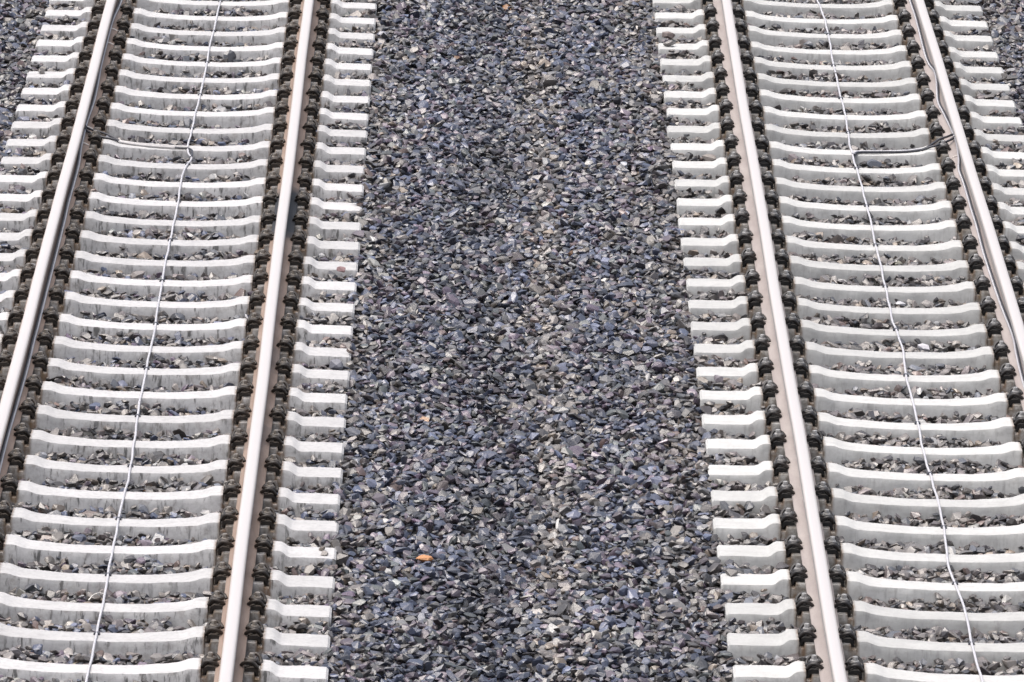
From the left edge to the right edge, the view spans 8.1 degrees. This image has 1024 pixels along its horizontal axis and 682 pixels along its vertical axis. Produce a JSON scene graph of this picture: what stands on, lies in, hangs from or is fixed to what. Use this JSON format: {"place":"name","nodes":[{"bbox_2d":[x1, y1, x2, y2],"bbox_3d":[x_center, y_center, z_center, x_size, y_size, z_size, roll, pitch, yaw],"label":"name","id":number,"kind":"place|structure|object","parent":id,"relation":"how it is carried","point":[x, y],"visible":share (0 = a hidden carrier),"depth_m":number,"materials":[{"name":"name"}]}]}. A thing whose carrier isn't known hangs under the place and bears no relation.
{"place":"outdoors","nodes":[
{"label":"outdoors","id":0,"kind":"place"},
{"bbox_2d":[0,0,1023,681],"bbox_3d":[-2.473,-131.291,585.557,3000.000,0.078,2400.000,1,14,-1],"label":"ground","id":1,"kind":"structure","parent":0,"point":[535,421],"depth_m":43.80,"materials":[{"name":"grey gravel"}]},
{"bbox_2d":[85,124,192,156],"bbox_3d":[-2.632,-1.416,51.315,1.003,0.090,0.243,9,15,27],"label":"cross cable","id":2,"kind":"object","parent":1,"relation":"on","point":[110,137],"visible":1,"depth_m":51.28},
{"bbox_2d":[85,0,222,681],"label":"track cable","id":3,"kind":"object","parent":1,"relation":"on","point":[96,633],"visible":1,"depth_m":44.91,"materials":[{"name":"plastic"}]},
{"bbox_2d":[0,651,328,681],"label":"concrete sleeper","id":4,"kind":"object","parent":1,"relation":"on","point":[195,670],"visible":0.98,"depth_m":38.51,"materials":[{"name":"concrete"}]},
{"bbox_2d":[0,619,329,664],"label":"concrete sleeper","id":5,"kind":"object","parent":1,"relation":"on","point":[199,640],"visible":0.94,"depth_m":39.09,"materials":[{"name":"concrete"}]},
{"bbox_2d":[0,590,331,632],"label":"concrete sleeper","id":6,"kind":"object","parent":1,"relation":"on","point":[199,611],"visible":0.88,"depth_m":39.66,"materials":[{"name":"concrete"}]},
{"bbox_2d":[0,561,334,604],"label":"concrete sleeper","id":7,"kind":"object","parent":1,"relation":"on","point":[275,584],"visible":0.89,"depth_m":40.23,"materials":[{"name":"concrete"}]},
{"bbox_2d":[0,528,336,572],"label":"concrete sleeper","id":8,"kind":"object","parent":1,"relation":"on","point":[280,555],"visible":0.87,"depth_m":40.81,"materials":[{"name":"concrete"}]},
{"bbox_2d":[0,500,338,545],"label":"concrete sleeper","id":9,"kind":"object","parent":1,"relation":"on","point":[214,526],"visible":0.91,"depth_m":41.38,"materials":[{"name":"concrete"}]},
{"bbox_2d":[0,473,339,517],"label":"concrete sleeper","id":10,"kind":"object","parent":1,"relation":"on","point":[214,498],"visible":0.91,"depth_m":41.97,"materials":[{"name":"concrete"}]},
{"bbox_2d":[0,398,345,439],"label":"concrete sleeper","id":11,"kind":"object","parent":1,"relation":"on","point":[44,417],"visible":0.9,"depth_m":43.71,"materials":[{"name":"concrete"}]},
{"bbox_2d":[0,374,347,416],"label":"concrete sleeper","id":12,"kind":"object","parent":1,"relation":"on","point":[225,398],"visible":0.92,"depth_m":44.28,"materials":[{"name":"concrete"}]},
{"bbox_2d":[7,448,342,491],"bbox_3d":[-2.265,0.794,42.637,2.540,0.308,0.308,1,14,-1],"label":"concrete sleeper","id":13,"kind":"object","parent":1,"relation":"on","point":[35,469],"visible":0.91,"depth_m":42.55,"materials":[{"name":"concrete"}]},
{"bbox_2d":[0,350,349,391],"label":"concrete sleeper","id":14,"kind":"object","parent":1,"relation":"on","point":[235,374],"visible":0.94,"depth_m":44.86,"materials":[{"name":"concrete"}]},
{"bbox_2d":[0,328,350,366],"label":"concrete sleeper","id":15,"kind":"object","parent":1,"relation":"on","point":[62,347],"visible":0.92,"depth_m":45.43,"materials":[{"name":"concrete"}]},
{"bbox_2d":[0,306,352,343],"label":"concrete sleeper","id":16,"kind":"object","parent":1,"relation":"on","point":[239,329],"visible":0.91,"depth_m":46.01,"materials":[{"name":"concrete"}]},
{"bbox_2d":[0,284,354,323],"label":"concrete sleeper","id":17,"kind":"object","parent":1,"relation":"on","point":[75,303],"visible":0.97,"depth_m":46.60,"materials":[{"name":"concrete"}]},
{"bbox_2d":[13,422,343,467],"bbox_3d":[-2.270,0.654,43.219,2.540,0.308,0.308,2,14,0],"label":"concrete sleeper","id":18,"kind":"object","parent":1,"relation":"on","point":[222,447],"visible":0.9,"depth_m":43.13,"materials":[{"name":"concrete"}]},
{"bbox_2d":[0,263,356,301],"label":"concrete sleeper","id":19,"kind":"object","parent":1,"relation":"on","point":[79,281],"visible":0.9,"depth_m":47.18,"materials":[{"name":"concrete"}]},
{"bbox_2d":[0,0,125,497],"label":"steel rail","id":20,"kind":"object","parent":19,"relation":"on","point":[29,320],"visible":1,"depth_m":47.81,"materials":[{"name":"silver metal"}]},
{"bbox_2d":[0,0,122,470],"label":"rail cable","id":21,"kind":"object","parent":20,"relation":"on","point":[13,414],"visible":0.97,"depth_m":47.49,"materials":[{"name":"metal"}]},
{"bbox_2d":[214,0,320,681],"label":"steel rail","id":22,"kind":"object","parent":19,"relation":"on","point":[232,645],"visible":1,"depth_m":44.37,"materials":[{"name":"silver metal"}]},
{"bbox_2d":[0,243,357,279],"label":"concrete sleeper","id":23,"kind":"object","parent":1,"relation":"on","point":[221,269],"visible":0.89,"depth_m":47.75,"materials":[{"name":"concrete"}]},
{"bbox_2d":[336,266,345,272],"bbox_3d":[-1.119,-0.471,47.659,0.057,0.039,0.050,5,14,15],"label":"loose stone","id":24,"kind":"object","parent":23,"relation":"on","point":[340,269],"visible":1,"depth_m":47.64,"materials":[{"name":"stone"}]},
{"bbox_2d":[0,223,359,261],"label":"concrete sleeper","id":25,"kind":"object","parent":1,"relation":"on","point":[88,241],"visible":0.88,"depth_m":48.34,"materials":[{"name":"concrete"}]},
{"bbox_2d":[0,204,360,240],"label":"concrete sleeper","id":26,"kind":"object","parent":1,"relation":"on","point":[93,221],"visible":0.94,"depth_m":48.90,"materials":[{"name":"concrete"}]},
{"bbox_2d":[0,184,361,219],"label":"concrete sleeper","id":27,"kind":"object","parent":1,"relation":"on","point":[90,201],"visible":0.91,"depth_m":49.49,"materials":[{"name":"concrete"}]},
{"bbox_2d":[0,166,363,201],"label":"concrete sleeper","id":28,"kind":"object","parent":1,"relation":"on","point":[105,184],"visible":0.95,"depth_m":50.06,"materials":[{"name":"concrete"}]},
{"bbox_2d":[0,148,364,183],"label":"concrete sleeper","id":29,"kind":"object","parent":1,"relation":"on","point":[258,168],"visible":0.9,"depth_m":50.65,"materials":[{"name":"concrete"}]},
{"bbox_2d":[5,130,365,163],"bbox_3d":[-2.302,-1.319,51.319,2.540,0.308,0.308,1,14,-1],"label":"concrete sleeper","id":30,"kind":"object","parent":1,"relation":"on","point":[322,152],"visible":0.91,"depth_m":51.23,"materials":[{"name":"concrete"}]},
{"bbox_2d":[11,112,367,145],"bbox_3d":[-2.303,-1.460,51.889,2.540,0.308,0.308,2,14,0],"label":"concrete sleeper","id":31,"kind":"object","parent":1,"relation":"on","point":[125,131],"visible":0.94,"depth_m":51.80,"materials":[{"name":"concrete"}]},
{"bbox_2d":[16,95,368,128],"bbox_3d":[-2.308,-1.600,52.467,2.540,0.310,0.308,1,13,-1],"label":"concrete sleeper","id":32,"kind":"object","parent":1,"relation":"on","point":[250,118],"visible":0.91,"depth_m":52.38,"materials":[{"name":"concrete"}]},
{"bbox_2d":[21,79,369,113],"bbox_3d":[-2.310,-1.741,53.051,2.540,0.309,0.308,1,14,-1],"label":"concrete sleeper","id":33,"kind":"object","parent":1,"relation":"on","point":[128,96],"visible":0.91,"depth_m":52.96,"materials":[{"name":"concrete"}]},
{"bbox_2d":[26,62,370,95],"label":"concrete sleeper","id":34,"kind":"object","parent":1,"relation":"on","point":[273,81],"visible":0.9,"depth_m":53.54,"materials":[{"name":"concrete"}]},
{"bbox_2d":[31,46,371,80],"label":"concrete sleeper","id":35,"kind":"object","parent":1,"relation":"on","point":[330,67],"visible":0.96,"depth_m":54.11,"materials":[{"name":"concrete"}]},
{"bbox_2d":[35,31,373,62],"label":"concrete sleeper","id":36,"kind":"object","parent":1,"relation":"on","point":[134,46],"visible":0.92,"depth_m":54.69,"materials":[{"name":"concrete"}]},
{"bbox_2d":[40,16,374,45],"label":"concrete sleeper","id":37,"kind":"object","parent":1,"relation":"on","point":[138,31],"visible":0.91,"depth_m":55.26,"materials":[{"name":"concrete"}]},
{"bbox_2d":[45,1,375,32],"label":"concrete sleeper","id":38,"kind":"object","parent":1,"relation":"on","point":[144,17],"visible":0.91,"depth_m":55.84,"materials":[{"name":"concrete"}]},
{"bbox_2d":[49,0,376,17],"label":"concrete sleeper","id":39,"kind":"object","parent":1,"relation":"on","point":[338,7],"visible":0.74,"depth_m":56.41,"materials":[{"name":"concrete"}]},
{"bbox_2d":[329,359,342,369],"bbox_3d":[-1.092,0.148,45.112,0.088,0.075,0.089,1,14,-1],"label":"loose stone","id":40,"kind":"object","parent":1,"relation":"on","point":[336,364],"visible":1,"depth_m":45.09,"materials":[{"name":"grey stone"}]},
{"bbox_2d":[415,554,432,561],"bbox_3d":[-0.492,1.229,40.911,0.098,0.043,0.050,6,14,19],"label":"loose stone","id":41,"kind":"object","parent":1,"relation":"on","point":[423,558],"visible":1,"depth_m":40.90,"materials":[{"name":"orange stone"}]},
{"bbox_2d":[702,154,715,160],"bbox_3d":[1.398,-1.297,51.423,0.108,0.054,0.052,6,14,19],"label":"loose stone","id":42,"kind":"object","parent":1,"relation":"on","point":[709,157],"visible":1,"depth_m":51.41,"materials":[{"name":"beige stone"}]},
{"bbox_2d":[714,375,722,382],"bbox_3d":[1.281,0.239,45.042,0.052,0.055,0.069,-1,14,-10],"label":"loose stone","id":43,"kind":"object","parent":1,"relation":"on","point":[717,378],"visible":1,"depth_m":45.02,"materials":[{"name":"grey stone"}]},
{"bbox_2d":[652,0,982,19],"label":"concrete sleeper","id":44,"kind":"object","parent":1,"relation":"on","point":[885,7],"visible":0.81,"depth_m":56.99,"materials":[{"name":"white concrete"}]},
{"bbox_2d":[654,4,988,35],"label":"concrete sleeper","id":45,"kind":"object","parent":1,"relation":"on","point":[709,12],"visible":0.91,"depth_m":56.40,"materials":[{"name":"grey concrete"}]},
{"bbox_2d":[905,0,1023,411],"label":"steel rail","id":46,"kind":"object","parent":45,"relation":"on","point":[992,246],"visible":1,"depth_m":49.89,"materials":[{"name":"silver metal"}]},
{"bbox_2d":[909,0,1023,387],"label":"rail cable","id":47,"kind":"object","parent":46,"relation":"on","point":[1004,312],"visible":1,"depth_m":49.71,"materials":[{"name":"metal"}]},
{"bbox_2d":[656,18,993,49],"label":"concrete sleeper","id":48,"kind":"object","parent":1,"relation":"on","point":[776,38],"visible":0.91,"depth_m":55.82,"materials":[{"name":"grey concrete"}]},
{"bbox_2d":[662,31,674,38],"bbox_3d":[1.198,-2.338,55.548,0.102,0.064,0.084,1,14,-1],"label":"loose stone","id":49,"kind":"object","parent":48,"relation":"on","point":[669,35],"visible":1,"depth_m":55.52,"materials":[{"name":"grey stone"}]},
{"bbox_2d":[658,35,998,65],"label":"concrete sleeper","id":50,"kind":"object","parent":1,"relation":"on","point":[897,54],"visible":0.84,"depth_m":55.22,"materials":[{"name":"grey concrete"}]},
{"bbox_2d":[659,50,1003,81],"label":"concrete sleeper","id":51,"kind":"object","parent":1,"relation":"on","point":[895,71],"visible":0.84,"depth_m":54.64,"materials":[{"name":"grey concrete"}]},
{"bbox_2d":[713,0,848,681],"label":"steel rail","id":52,"kind":"object","parent":51,"relation":"on","point":[823,609],"visible":1,"depth_m":44.73,"materials":[{"name":"silver metal"}]},
{"bbox_2d":[662,66,1010,99],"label":"concrete sleeper","id":53,"kind":"object","parent":1,"relation":"on","point":[706,80],"visible":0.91,"depth_m":54.06,"materials":[{"name":"grey concrete"}]},
{"bbox_2d":[663,82,1015,115],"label":"concrete sleeper","id":54,"kind":"object","parent":1,"relation":"on","point":[903,104],"visible":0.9,"depth_m":53.47,"materials":[{"name":"grey concrete"}]},
{"bbox_2d":[666,99,1022,132],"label":"concrete sleeper","id":55,"kind":"object","parent":1,"relation":"on","point":[767,115],"visible":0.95,"depth_m":52.88,"materials":[{"name":"grey concrete"}]},
{"bbox_2d":[667,117,1023,150],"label":"concrete sleeper","id":56,"kind":"object","parent":1,"relation":"on","point":[917,138],"visible":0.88,"depth_m":52.28,"materials":[{"name":"grey concrete"}]},
{"bbox_2d":[670,134,1023,169],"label":"concrete sleeper","id":57,"kind":"object","parent":1,"relation":"on","point":[778,150],"visible":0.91,"depth_m":51.70,"materials":[{"name":"grey concrete"}]},
{"bbox_2d":[852,133,953,155],"bbox_3d":[2.828,-1.385,51.784,0.871,0.088,0.249,-5,15,-26],"label":"cross cable","id":58,"kind":"object","parent":57,"relation":"on","point":[931,145],"visible":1,"depth_m":51.75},
{"bbox_2d":[672,152,1023,186],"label":"concrete sleeper","id":59,"kind":"object","parent":1,"relation":"on","point":[779,168],"visible":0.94,"depth_m":51.11,"materials":[{"name":"grey concrete"}]},
{"bbox_2d":[674,170,1023,204],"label":"concrete sleeper","id":60,"kind":"object","parent":1,"relation":"on","point":[731,184],"visible":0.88,"depth_m":50.53,"materials":[{"name":"grey concrete"}]},
{"bbox_2d":[676,189,1023,224],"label":"concrete sleeper","id":61,"kind":"object","parent":1,"relation":"on","point":[788,206],"visible":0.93,"depth_m":49.94,"materials":[{"name":"grey concrete"}]},
{"bbox_2d":[678,208,1023,243],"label":"concrete sleeper","id":62,"kind":"object","parent":1,"relation":"on","point":[942,231],"visible":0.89,"depth_m":49.35,"materials":[{"name":"grey concrete"}]},
{"bbox_2d":[693,334,1010,372],"bbox_3d":[2.442,0.131,45.917,2.590,0.308,0.308,2,14,0],"label":"concrete sleeper","id":63,"kind":"object","parent":1,"relation":"on","point":[818,355],"visible":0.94,"depth_m":45.83,"materials":[{"name":"grey concrete"}]},
{"bbox_2d":[680,228,1023,263],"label":"concrete sleeper","id":64,"kind":"object","parent":1,"relation":"on","point":[741,242],"visible":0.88,"depth_m":48.76,"materials":[{"name":"grey concrete"}]},
{"bbox_2d":[683,248,1023,286],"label":"concrete sleeper","id":65,"kind":"object","parent":1,"relation":"on","point":[796,266],"visible":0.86,"depth_m":48.18,"materials":[{"name":"grey concrete"}]},
{"bbox_2d":[686,269,1023,307],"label":"concrete sleeper","id":66,"kind":"object","parent":1,"relation":"on","point":[961,292],"visible":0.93,"depth_m":47.59,"materials":[{"name":"grey concrete"}]},
{"bbox_2d":[688,291,1023,327],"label":"concrete sleeper","id":67,"kind":"object","parent":1,"relation":"on","point":[801,308],"visible":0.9,"depth_m":47.00,"materials":[{"name":"grey concrete"}]},
{"bbox_2d":[696,357,1016,398],"bbox_3d":[2.443,0.274,45.332,2.590,0.308,0.308,1,14,-1],"label":"concrete sleeper","id":68,"kind":"object","parent":1,"relation":"on","point":[843,381],"visible":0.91,"depth_m":45.24,"materials":[{"name":"grey concrete"}]},
{"bbox_2d":[690,312,1023,351],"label":"concrete sleeper","id":69,"kind":"object","parent":1,"relation":"on","point":[809,330],"visible":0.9,"depth_m":46.41,"materials":[{"name":"grey concrete"}]},
{"bbox_2d":[699,380,1023,422],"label":"concrete sleeper","id":70,"kind":"object","parent":1,"relation":"on","point":[755,398],"visible":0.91,"depth_m":44.65,"materials":[{"name":"grey concrete"}]},
{"bbox_2d":[701,404,1023,446],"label":"concrete sleeper","id":71,"kind":"object","parent":1,"relation":"on","point":[1003,430],"visible":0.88,"depth_m":44.06,"materials":[{"name":"grey concrete"}]},
{"bbox_2d":[705,429,1023,472],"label":"concrete sleeper","id":72,"kind":"object","parent":1,"relation":"on","point":[761,448],"visible":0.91,"depth_m":43.48,"materials":[{"name":"grey concrete"}]},
{"bbox_2d":[707,455,1023,495],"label":"concrete sleeper","id":73,"kind":"object","parent":1,"relation":"on","point":[833,474],"visible":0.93,"depth_m":42.88,"materials":[{"name":"grey concrete"}]},
{"bbox_2d":[710,480,1023,526],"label":"concrete sleeper","id":74,"kind":"object","parent":1,"relation":"on","point":[838,502],"visible":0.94,"depth_m":42.30,"materials":[{"name":"grey concrete"}]},
{"bbox_2d":[712,507,1023,554],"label":"concrete sleeper","id":75,"kind":"object","parent":1,"relation":"on","point":[771,526],"visible":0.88,"depth_m":41.70,"materials":[{"name":"grey concrete"}]},
{"bbox_2d":[716,535,1023,581],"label":"concrete sleeper","id":76,"kind":"object","parent":1,"relation":"on","point":[844,555],"visible":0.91,"depth_m":41.13,"materials":[{"name":"grey concrete"}]},
{"bbox_2d":[720,563,1023,611],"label":"concrete sleeper","id":77,"kind":"object","parent":1,"relation":"on","point":[790,583],"visible":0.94,"depth_m":40.54,"materials":[{"name":"grey concrete"}]},
{"bbox_2d":[724,592,1023,640],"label":"concrete sleeper","id":78,"kind":"object","parent":1,"relation":"on","point":[795,612],"visible":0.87,"depth_m":39.95,"materials":[{"name":"grey concrete"}]},
{"bbox_2d":[867,159,881,167],"bbox_3d":[2.564,-1.256,51.428,0.108,0.064,0.074,1,14,-1],"label":"loose stone","id":79,"kind":"object","parent":1,"relation":"on","point":[871,163],"visible":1,"depth_m":51.40,"materials":[{"name":"grey stone"}]},
{"bbox_2d":[726,622,1023,673],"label":"concrete sleeper","id":80,"kind":"object","parent":1,"relation":"on","point":[860,644],"visible":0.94,"depth_m":39.36,"materials":[{"name":"grey concrete"}]},
{"bbox_2d":[732,654,1023,681],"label":"concrete sleeper","id":81,"kind":"object","parent":1,"relation":"on","point":[857,669],"visible":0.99,"depth_m":38.80,"materials":[{"name":"grey concrete"}]},
{"bbox_2d":[792,0,976,3],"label":"concrete sleeper","id":82,"kind":"object","parent":1,"relation":"on","point":[934,0],"visible":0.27,"depth_m":57.55,"materials":[{"name":"white concrete"}]},
{"bbox_2d":[816,0,983,681],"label":"track cable","id":83,"kind":"object","parent":1,"relation":"on","point":[918,423],"visible":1,"depth_m":45.35,"materials":[{"name":"plastic"}]},
{"bbox_2d":[896,301,905,305],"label":"loose stone","id":84,"kind":"object","parent":1,"relation":"on","point":[900,303],"visible":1,"depth_m":47.28,"materials":[{"name":"white stone"}]},
{"bbox_2d":[917,343,929,350],"bbox_3d":[2.614,0.042,46.118,0.082,0.044,0.050,-2,14,-15],"label":"loose stone","id":85,"kind":"object","parent":1,"relation":"on","point":[924,347],"visible":1,"depth_m":46.11,"materials":[{"name":"white stone"}]}
]}

